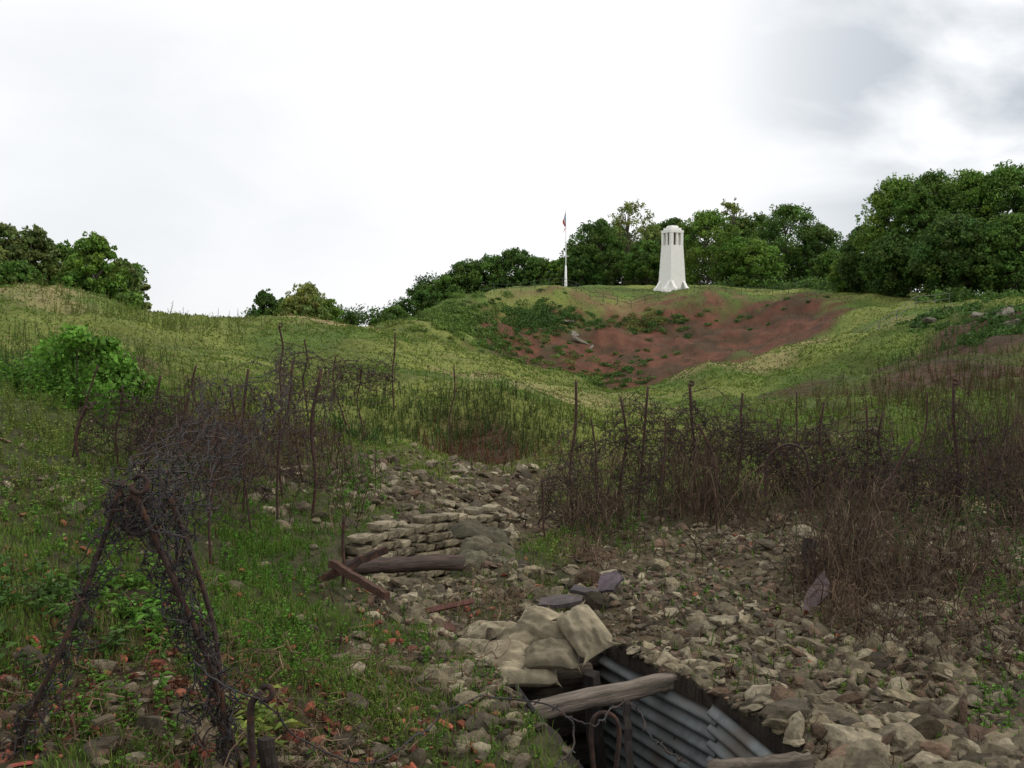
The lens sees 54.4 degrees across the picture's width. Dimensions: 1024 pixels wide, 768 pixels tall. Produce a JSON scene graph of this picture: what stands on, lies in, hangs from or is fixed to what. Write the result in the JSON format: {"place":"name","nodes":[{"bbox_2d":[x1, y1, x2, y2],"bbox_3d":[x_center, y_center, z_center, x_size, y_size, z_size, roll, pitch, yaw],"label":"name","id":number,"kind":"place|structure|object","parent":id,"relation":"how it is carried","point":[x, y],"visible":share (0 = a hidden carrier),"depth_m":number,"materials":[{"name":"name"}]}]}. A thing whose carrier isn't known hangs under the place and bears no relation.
{"place":"outdoors","nodes":[
{"label":"outdoors","id":0,"kind":"place"},
{"bbox_2d":[0,284,1023,767],"bbox_3d":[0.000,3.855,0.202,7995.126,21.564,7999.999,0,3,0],"label":"ground","id":1,"kind":"structure","parent":0,"point":[784,326],"depth_m":22.08,"materials":[{"name":"soil"}]},
{"bbox_2d":[0,260,45,285],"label":"birch tree","id":2,"kind":"object","parent":1,"relation":"on","point":[22,271],"visible":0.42,"depth_m":66.93,"materials":[{"name":"green plant"}]},
{"bbox_2d":[0,222,46,280],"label":"birch tree","id":3,"kind":"object","parent":1,"relation":"on","point":[10,249],"visible":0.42,"depth_m":71.25,"materials":[{"name":"green plant"}]},
{"bbox_2d":[16,223,64,286],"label":"birch tree","id":4,"kind":"object","parent":1,"relation":"on","point":[44,251],"visible":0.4,"depth_m":73.14,"materials":[{"name":"green plant"}]},
{"bbox_2d":[36,239,74,284],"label":"birch tree","id":5,"kind":"object","parent":1,"relation":"on","point":[64,254],"visible":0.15,"depth_m":75.04,"materials":[{"name":"green plant"}]},
{"bbox_2d":[11,479,124,751],"bbox_3d":[-1.516,0.877,3.272,0.476,1.112,0.077,-1,3,-13],"label":"screw picket","id":6,"kind":"object","parent":1,"relation":"on","point":[61,647],"visible":0.9,"depth_m":3.26,"materials":[{"name":"metal"}]},
{"bbox_2d":[49,264,98,293],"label":"birch tree","id":7,"kind":"object","parent":1,"relation":"on","point":[79,284],"visible":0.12,"depth_m":68.72,"materials":[{"name":"green plant"}]},
{"bbox_2d":[3,323,156,413],"bbox_3d":[-5.874,-0.178,13.231,2.474,1.259,1.308,1,3,26],"label":"elder bush","id":8,"kind":"object","parent":1,"relation":"on","point":[106,356],"visible":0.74,"depth_m":12.98,"materials":[{"name":"green plant"}]},
{"bbox_2d":[74,403,92,464],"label":"iron picket","id":9,"kind":"object","parent":1,"relation":"on","point":[86,408],"visible":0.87,"depth_m":8.83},
{"bbox_2d":[58,231,132,300],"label":"birch tree","id":10,"kind":"object","parent":1,"relation":"on","point":[93,252],"visible":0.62,"depth_m":68.85,"materials":[{"name":"green plant"}]},
{"bbox_2d":[103,257,152,309],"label":"birch tree","id":11,"kind":"object","parent":1,"relation":"on","point":[138,277],"visible":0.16,"depth_m":71.44,"materials":[{"name":"green plant"}]},
{"bbox_2d":[128,473,242,767],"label":"screw picket","id":12,"kind":"object","parent":1,"relation":"on","point":[134,492],"visible":0.88,"depth_m":3.33,"materials":[{"name":"metal"}]},
{"bbox_2d":[169,497,228,767],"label":"screw picket","id":13,"kind":"object","parent":1,"relation":"on","point":[210,616],"visible":0.78,"depth_m":3.48,"materials":[{"name":"metal"}]},
{"bbox_2d":[207,421,219,565],"bbox_3d":[-1.872,0.804,6.260,0.081,1.146,0.039,0,3,0],"label":"iron picket","id":14,"kind":"object","parent":1,"relation":"on","point":[208,523],"visible":0.54,"depth_m":6.25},
{"bbox_2d":[61,368,412,533],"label":"dead brambles","id":15,"kind":"object","parent":1,"relation":"on","point":[330,460],"visible":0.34,"depth_m":10.05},
{"bbox_2d":[229,386,251,532],"bbox_3d":[-2.039,0.730,7.558,0.194,1.445,0.038,0,3,0],"label":"iron picket","id":16,"kind":"object","parent":1,"relation":"on","point":[246,493],"visible":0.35,"depth_m":7.54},
{"bbox_2d":[242,369,248,514],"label":"iron picket","id":17,"kind":"object","parent":1,"relation":"on","point":[243,413],"visible":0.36,"depth_m":8.04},
{"bbox_2d":[247,683,274,767],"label":"screw picket","id":18,"kind":"object","parent":1,"relation":"on","point":[251,728],"visible":0.92,"depth_m":3.26,"materials":[{"name":"metal"}]},
{"bbox_2d":[250,288,277,316],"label":"oak tree","id":19,"kind":"object","parent":1,"relation":"on","point":[265,302],"visible":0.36,"depth_m":144.79,"materials":[{"name":"green plant"}]},
{"bbox_2d":[256,736,278,767],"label":"timber post","id":20,"kind":"object","parent":1,"relation":"on","point":[267,754],"visible":1,"depth_m":3.40,"materials":[{"name":"brown wood"}]},
{"bbox_2d":[276,418,281,519],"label":"iron picket","id":21,"kind":"object","parent":1,"relation":"on","point":[277,476],"visible":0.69,"depth_m":8.05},
{"bbox_2d":[277,360,293,499],"bbox_3d":[-2.056,0.554,9.051,0.164,1.538,0.041,0,3,0],"label":"iron picket","id":22,"kind":"object","parent":1,"relation":"on","point":[291,374],"visible":0.32,"depth_m":9.03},
{"bbox_2d":[272,293,317,317],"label":"oak tree","id":23,"kind":"object","parent":1,"relation":"on","point":[289,300],"visible":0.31,"depth_m":142.21,"materials":[{"name":"green plant"}]},
{"bbox_2d":[273,282,332,320],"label":"oak tree","id":24,"kind":"object","parent":1,"relation":"on","point":[307,292],"visible":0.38,"depth_m":143.97,"materials":[{"name":"green plant"}]},
{"bbox_2d":[310,369,322,516],"bbox_3d":[-1.725,0.743,8.660,0.181,1.756,0.050,0,3,0],"label":"iron picket","id":25,"kind":"object","parent":1,"relation":"on","point":[312,441],"visible":0.61,"depth_m":8.64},
{"bbox_2d":[314,298,348,323],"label":"oak tree","id":26,"kind":"object","parent":1,"relation":"on","point":[336,312],"visible":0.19,"depth_m":148.72,"materials":[{"name":"green plant"}]},
{"bbox_2d":[341,515,345,586],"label":"iron picket","id":27,"kind":"object","parent":1,"relation":"on","point":[343,543],"visible":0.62,"depth_m":6.57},
{"bbox_2d":[0,350,691,767],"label":"barbed wire entanglement","id":28,"kind":"object","parent":1,"relation":"on","point":[130,522],"visible":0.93,"depth_m":3.45,"materials":[{"name":"metal"}]},
{"bbox_2d":[315,547,387,584],"bbox_3d":[-1.049,1.181,6.519,0.542,0.064,0.049,-21,15,-33],"label":"rusty girder","id":29,"kind":"object","parent":1,"relation":"on","point":[356,561],"visible":0.85,"depth_m":6.53,"materials":[{"name":"metal"}]},
{"bbox_2d":[328,559,389,599],"bbox_3d":[-0.979,1.242,6.325,0.548,0.065,0.050,22,15,32],"label":"rusty girder","id":30,"kind":"object","parent":1,"relation":"on","point":[360,580],"visible":1,"depth_m":6.30,"materials":[{"name":"metal"}]},
{"bbox_2d":[376,305,410,321],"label":"oak tree","id":31,"kind":"object","parent":1,"relation":"on","point":[398,311],"visible":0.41,"depth_m":163.33,"materials":[{"name":"green plant"}]},
{"bbox_2d":[346,554,465,573],"bbox_3d":[-0.770,1.296,7.154,0.887,0.130,0.118,1,3,-17],"label":"log","id":32,"kind":"object","parent":1,"relation":"on","point":[403,564],"visible":0.86,"depth_m":7.13,"materials":[{"name":"brown wood"}]},
{"bbox_2d":[394,283,437,315],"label":"oak tree","id":33,"kind":"object","parent":1,"relation":"on","point":[418,293],"visible":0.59,"depth_m":167.33,"materials":[{"name":"green plant"}]},
{"bbox_2d":[345,504,510,579],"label":"dry stone wall","id":34,"kind":"structure","parent":1,"relation":"on","point":[426,532],"depth_m":8.73,"materials":[{"name":"stone"}]},
{"bbox_2d":[423,274,473,305],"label":"oak tree","id":35,"kind":"object","parent":1,"relation":"on","point":[440,285],"visible":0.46,"depth_m":167.53,"materials":[{"name":"green plant"}]},
{"bbox_2d":[424,598,473,613],"bbox_3d":[-0.483,1.417,6.236,0.502,0.012,0.070,-9,33,-8],"label":"rusty plate","id":36,"kind":"object","parent":1,"relation":"on","point":[438,608],"visible":0.6,"depth_m":6.25,"materials":[{"name":"metal"}]},
{"bbox_2d":[443,258,489,297],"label":"oak tree","id":37,"kind":"object","parent":1,"relation":"on","point":[459,268],"visible":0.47,"depth_m":168.80,"materials":[{"name":"green plant"}]},
{"bbox_2d":[448,520,516,575],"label":"sandbags","id":38,"kind":"object","parent":1,"relation":"on","point":[480,543],"visible":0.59,"depth_m":8.24,"materials":[{"name":"fabric"}]},
{"bbox_2d":[463,253,520,292],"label":"oak tree","id":39,"kind":"object","parent":1,"relation":"on","point":[487,264],"visible":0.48,"depth_m":168.84,"materials":[{"name":"green plant"}]},
{"bbox_2d":[0,504,1011,767],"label":"brick fragments","id":40,"kind":"object","parent":1,"relation":"on","point":[284,692],"visible":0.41,"depth_m":4.22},
{"bbox_2d":[0,382,1023,767],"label":"limestone rubble","id":41,"kind":"object","parent":1,"relation":"on","point":[858,734],"visible":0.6,"depth_m":5.32,"materials":[{"name":"stone"}]},
{"bbox_2d":[0,282,1023,767],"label":"grass","id":42,"kind":"structure","parent":1,"relation":"on","point":[38,548],"depth_m":10.64,"materials":[{"name":"plant"}]},
{"bbox_2d":[0,391,1023,767],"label":"weeds","id":43,"kind":"object","parent":1,"relation":"on","point":[152,617],"visible":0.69,"depth_m":4.99,"materials":[{"name":"green plant"}]},
{"bbox_2d":[0,528,1023,767],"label":"fallen twigs","id":44,"kind":"object","parent":1,"relation":"on","point":[129,735],"visible":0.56,"depth_m":4.61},
{"bbox_2d":[0,277,1023,515],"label":"tall weeds","id":45,"kind":"object","parent":1,"relation":"on","point":[336,424],"visible":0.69,"depth_m":18.53,"materials":[{"name":"green plant"}]},
{"bbox_2d":[483,247,541,288],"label":"oak tree","id":46,"kind":"object","parent":1,"relation":"on","point":[512,259],"visible":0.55,"depth_m":168.75,"materials":[{"name":"green plant"}]},
{"bbox_2d":[328,406,718,478],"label":"dead brambles","id":47,"kind":"object","parent":1,"relation":"on","point":[470,453],"visible":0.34,"depth_m":14.87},
{"bbox_2d":[38,238,1023,326],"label":"woodland undergrowth","id":48,"kind":"object","parent":1,"relation":"on","point":[960,294],"visible":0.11,"depth_m":138.29,"materials":[{"name":"green plant"}]},
{"bbox_2d":[445,601,620,686],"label":"sandbags","id":49,"kind":"object","parent":1,"relation":"on","point":[546,643],"visible":0.7,"depth_m":5.49,"materials":[{"name":"fabric"}]},
{"bbox_2d":[508,255,563,286],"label":"oak tree","id":50,"kind":"object","parent":1,"relation":"on","point":[534,262],"visible":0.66,"depth_m":167.23,"materials":[{"name":"green plant"}]},
{"bbox_2d":[72,339,1023,530],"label":"barbed wire entanglement","id":51,"kind":"object","parent":1,"relation":"on","point":[224,485],"visible":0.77,"depth_m":9.69,"materials":[{"name":"metal"}]},
{"bbox_2d":[515,685,583,767],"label":"corrugated iron sheet","id":52,"kind":"object","parent":1,"relation":"on","point":[530,706],"visible":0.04,"depth_m":4.78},
{"bbox_2d":[538,259,576,286],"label":"oak tree","id":53,"kind":"object","parent":1,"relation":"on","point":[551,266],"visible":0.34,"depth_m":165.90,"materials":[{"name":"green plant"}]},
{"bbox_2d":[538,594,582,608],"bbox_3d":[0.314,1.414,6.474,0.304,0.025,0.161,-3,12,-6],"label":"slate slab","id":54,"kind":"object","parent":1,"relation":"on","point":[559,601],"depth_m":6.45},
{"bbox_2d":[481,278,658,304],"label":"metal railing","id":55,"kind":"object","parent":1,"relation":"on","point":[576,288],"visible":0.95,"depth_m":120.65,"materials":[{"name":"metal"}]},
{"bbox_2d":[569,381,577,523],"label":"iron picket","id":56,"kind":"object","parent":1,"relation":"on","point":[575,426],"visible":0.52,"depth_m":10.55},
{"bbox_2d":[555,244,602,286],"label":"oak tree","id":57,"kind":"object","parent":1,"relation":"on","point":[575,263],"visible":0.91,"depth_m":155.77,"materials":[{"name":"green plant"}]},
{"bbox_2d":[569,584,600,595],"bbox_3d":[0.486,1.379,6.632,0.196,0.025,0.111,6,13,11],"label":"slate slab","id":58,"kind":"object","parent":1,"relation":"on","point":[578,589],"depth_m":6.62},
{"bbox_2d":[559,217,626,285],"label":"oak tree","id":59,"kind":"object","parent":1,"relation":"on","point":[598,231],"visible":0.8,"depth_m":156.99,"materials":[{"name":"green plant"}]},
{"bbox_2d":[583,669,606,767],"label":"timber post","id":60,"kind":"object","parent":1,"relation":"on","point":[591,677],"visible":0.59,"depth_m":5.57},
{"bbox_2d":[523,678,601,700],"bbox_3d":[0.137,1.812,5.854,0.863,0.131,0.133,0,3,-19],"label":"revetment plank","id":61,"kind":"object","parent":60,"relation":"on","point":[535,694],"visible":0.06,"depth_m":5.82,"materials":[{"name":"brown wood"}]},
{"bbox_2d":[590,418,604,523],"bbox_3d":[0.872,0.993,9.774,0.215,1.326,0.039,0,3,0],"label":"iron picket","id":62,"kind":"object","parent":1,"relation":"on","point":[595,462],"visible":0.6,"depth_m":9.76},
{"bbox_2d":[526,673,677,719],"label":"timber beam","id":63,"kind":"structure","parent":1,"relation":"on","point":[605,695],"depth_m":5.02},
{"bbox_2d":[589,710,620,767],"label":"screw picket","id":64,"kind":"object","parent":1,"relation":"on","point":[595,716],"visible":0.98,"depth_m":3.97,"materials":[{"name":"metal"}]},
{"bbox_2d":[597,570,623,592],"bbox_3d":[0.648,1.344,6.729,0.226,0.026,0.169,-19,37,-16],"label":"slate slab","id":65,"kind":"object","parent":1,"relation":"on","point":[610,581],"depth_m":6.72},
{"bbox_2d":[600,224,638,285],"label":"oak tree","id":66,"kind":"object","parent":1,"relation":"on","point":[631,234],"visible":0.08,"depth_m":169.23,"materials":[{"name":"green plant"}]},
{"bbox_2d":[617,396,626,518],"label":"iron picket","id":67,"kind":"object","parent":1,"relation":"on","point":[625,425],"visible":0.66,"depth_m":10.05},
{"bbox_2d":[596,198,660,285],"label":"ash tree","id":68,"kind":"object","parent":1,"relation":"on","point":[618,221],"visible":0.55,"depth_m":162.85,"materials":[{"name":"green plant"}]},
{"bbox_2d":[623,698,633,767],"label":"timber post","id":69,"kind":"object","parent":1,"relation":"on","point":[628,749],"visible":0.96,"depth_m":4.35,"materials":[{"name":"brown wood"}]},
{"bbox_2d":[616,239,660,285],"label":"oak tree","id":70,"kind":"object","parent":1,"relation":"on","point":[645,259],"visible":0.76,"depth_m":152.54,"materials":[{"name":"green plant"}]},
{"bbox_2d":[637,386,648,516],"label":"iron picket","id":71,"kind":"object","parent":1,"relation":"on","point":[644,431],"visible":0.57,"depth_m":10.05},
{"bbox_2d":[593,653,715,767],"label":"corrugated iron sheet","id":72,"kind":"object","parent":1,"relation":"on","point":[686,722],"visible":0.58,"depth_m":5.24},
{"bbox_2d":[544,710,585,735],"bbox_3d":[0.126,2.006,5.860,0.860,0.137,0.133,0,3,-19],"label":"revetment plank","id":73,"kind":"object","parent":72,"relation":"on","point":[565,726],"visible":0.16,"depth_m":5.87,"materials":[{"name":"brown wood"}]},
{"bbox_2d":[564,739,589,764],"bbox_3d":[0.133,2.208,5.875,0.870,0.131,0.137,0,3,-19],"label":"revetment plank","id":74,"kind":"object","parent":72,"relation":"on","point":[581,754],"visible":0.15,"depth_m":5.92,"materials":[{"name":"brown wood"}]},
{"bbox_2d":[660,418,666,525],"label":"iron picket","id":75,"kind":"object","parent":1,"relation":"on","point":[663,471],"visible":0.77,"depth_m":9.66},
{"bbox_2d":[653,225,688,291],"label":"memorial tower","id":76,"kind":"structure","parent":1,"relation":"on","point":[672,272],"depth_m":128.54,"materials":[{"name":"white stone"}]},
{"bbox_2d":[654,217,695,284],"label":"oak tree","id":77,"kind":"object","parent":1,"relation":"on","point":[675,221],"visible":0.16,"depth_m":167.85,"materials":[{"name":"green plant"}]},
{"bbox_2d":[688,380,696,504],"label":"iron picket","id":78,"kind":"object","parent":1,"relation":"on","point":[690,390],"visible":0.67,"depth_m":11.03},
{"bbox_2d":[378,288,1023,390],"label":"crater shrubs","id":79,"kind":"object","parent":1,"relation":"on","point":[442,315],"visible":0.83,"depth_m":101.90,"materials":[{"name":"green plant"}]},
{"bbox_2d":[711,457,717,531],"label":"iron picket","id":80,"kind":"object","parent":1,"relation":"on","point":[712,460],"visible":0.69,"depth_m":9.07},
{"bbox_2d":[677,208,752,284],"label":"oak tree","id":81,"kind":"object","parent":1,"relation":"on","point":[701,225],"visible":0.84,"depth_m":147.03,"materials":[{"name":"green plant"}]},
{"bbox_2d":[698,424,742,523],"bbox_3d":[2.062,0.955,9.572,0.563,1.146,0.041,0,3,0],"label":"iron picket","id":82,"kind":"object","parent":1,"relation":"on","point":[712,453],"visible":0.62,"depth_m":9.56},
{"bbox_2d":[705,197,753,283],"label":"ash tree","id":83,"kind":"object","parent":1,"relation":"on","point":[734,208],"visible":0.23,"depth_m":166.11,"materials":[{"name":"green plant"}]},
{"bbox_2d":[706,704,773,761],"bbox_3d":[1.171,2.331,4.105,0.045,1.560,1.450,-1,3,-19],"label":"corrugated iron sheet","id":84,"kind":"object","parent":1,"relation":"on","point":[733,739],"visible":0.7,"depth_m":4.59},
{"bbox_2d":[707,751,813,767],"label":"timber beam","id":85,"kind":"structure","parent":84,"relation":"on","point":[794,759],"depth_m":4.04,"materials":[{"name":"brown wood"}]},
{"bbox_2d":[718,237,789,288],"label":"oak tree","id":86,"kind":"object","parent":1,"relation":"on","point":[761,250],"visible":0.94,"depth_m":143.25,"materials":[{"name":"green plant"}]},
{"bbox_2d":[740,211,789,287],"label":"oak tree","id":87,"kind":"object","parent":1,"relation":"on","point":[757,220],"visible":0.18,"depth_m":165.56,"materials":[{"name":"green plant"}]},
{"bbox_2d":[694,281,835,295],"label":"metal railing","id":88,"kind":"object","parent":1,"relation":"on","point":[773,287],"visible":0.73,"depth_m":121.53,"materials":[{"name":"metal"}]},
{"bbox_2d":[521,378,1023,684],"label":"dead brambles","id":89,"kind":"object","parent":1,"relation":"on","point":[707,491],"visible":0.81,"depth_m":7.78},
{"bbox_2d":[764,443,810,509],"bbox_3d":[2.509,0.841,9.056,0.432,0.607,0.025,0,3,0],"label":"iron picket","id":90,"kind":"object","parent":1,"relation":"on","point":[776,449],"visible":0.94,"depth_m":9.04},
{"bbox_2d":[751,202,828,288],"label":"oak tree","id":91,"kind":"object","parent":1,"relation":"on","point":[778,224],"visible":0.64,"depth_m":154.96,"materials":[{"name":"green plant"}]},
{"bbox_2d":[560,307,1021,348],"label":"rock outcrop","id":92,"kind":"object","parent":1,"relation":"on","point":[924,319],"visible":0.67,"depth_m":43.51,"materials":[{"name":"stone"}]},
{"bbox_2d":[801,537,816,585],"bbox_3d":[2.099,1.266,7.029,0.098,0.353,0.097,0,-15,9],"label":"timber post","id":93,"kind":"object","parent":1,"relation":"on","point":[804,551],"visible":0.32,"depth_m":7.01,"materials":[{"name":"brown wood"}]},
{"bbox_2d":[785,222,844,287],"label":"oak tree","id":94,"kind":"object","parent":1,"relation":"on","point":[827,234],"visible":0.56,"depth_m":153.26,"materials":[{"name":"green plant"}]},
{"bbox_2d":[803,571,829,613],"bbox_3d":[1.919,1.351,6.335,0.366,0.025,0.204,-28,45,-14],"label":"slate slab","id":95,"kind":"object","parent":1,"relation":"on","point":[814,601],"depth_m":6.33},
{"bbox_2d":[818,401,827,506],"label":"iron picket","id":96,"kind":"object","parent":1,"relation":"on","point":[819,434],"visible":0.52,"depth_m":10.05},
{"bbox_2d":[806,249,842,286],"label":"oak tree","id":97,"kind":"object","parent":1,"relation":"on","point":[821,262],"visible":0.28,"depth_m":148.08,"materials":[{"name":"green plant"}]},
{"bbox_2d":[826,254,856,292],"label":"beech tree","id":98,"kind":"object","parent":1,"relation":"on","point":[833,277],"visible":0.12,"depth_m":120.82,"materials":[{"name":"green plant"}]},
{"bbox_2d":[833,224,875,292],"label":"beech tree","id":99,"kind":"object","parent":1,"relation":"on","point":[851,261],"visible":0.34,"depth_m":116.08,"materials":[{"name":"green plant"}]},
{"bbox_2d":[856,232,923,297],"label":"beech tree","id":100,"kind":"object","parent":1,"relation":"on","point":[886,256],"visible":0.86,"depth_m":104.05,"materials":[{"name":"green plant"}]},
{"bbox_2d":[848,172,936,292],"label":"beech tree","id":101,"kind":"object","parent":1,"relation":"on","point":[882,198],"visible":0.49,"depth_m":110.07,"materials":[{"name":"green plant"}]},
{"bbox_2d":[913,392,927,495],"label":"iron picket","id":102,"kind":"object","parent":1,"relation":"on","point":[923,436],"visible":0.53,"depth_m":9.54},
{"bbox_2d":[885,168,983,296],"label":"beech tree","id":103,"kind":"object","parent":1,"relation":"on","point":[933,190],"visible":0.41,"depth_m":105.69,"materials":[{"name":"green plant"}]},
{"bbox_2d":[905,212,998,295],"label":"beech tree","id":104,"kind":"object","parent":1,"relation":"on","point":[943,241],"visible":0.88,"depth_m":97.59,"materials":[{"name":"green plant"}]},
{"bbox_2d":[952,378,959,516],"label":"iron picket","id":105,"kind":"object","parent":1,"relation":"on","point":[954,384],"visible":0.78,"depth_m":9.04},
{"bbox_2d":[924,168,1007,294],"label":"beech tree","id":106,"kind":"object","parent":1,"relation":"on","point":[967,180],"visible":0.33,"depth_m":105.28,"materials":[{"name":"green plant"}]},
{"bbox_2d":[962,212,1023,294],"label":"beech tree","id":107,"kind":"object","parent":1,"relation":"on","point":[1005,232],"visible":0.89,"depth_m":95.75,"materials":[{"name":"green plant"}]},
{"bbox_2d":[966,159,1023,292],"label":"beech tree","id":108,"kind":"object","parent":1,"relation":"on","point":[1007,180],"visible":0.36,"depth_m":103.29,"materials":[{"name":"green plant"}]},
{"bbox_2d":[0,0,1023,325],"label":"sky","id":109,"kind":"structure","parent":0,"point":[230,151],"materials":[{"name":"white"}]},
{"bbox_2d":[510,662,592,690],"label":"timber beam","id":110,"kind":"structure","parent":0,"point":[568,678],"depth_m":5.67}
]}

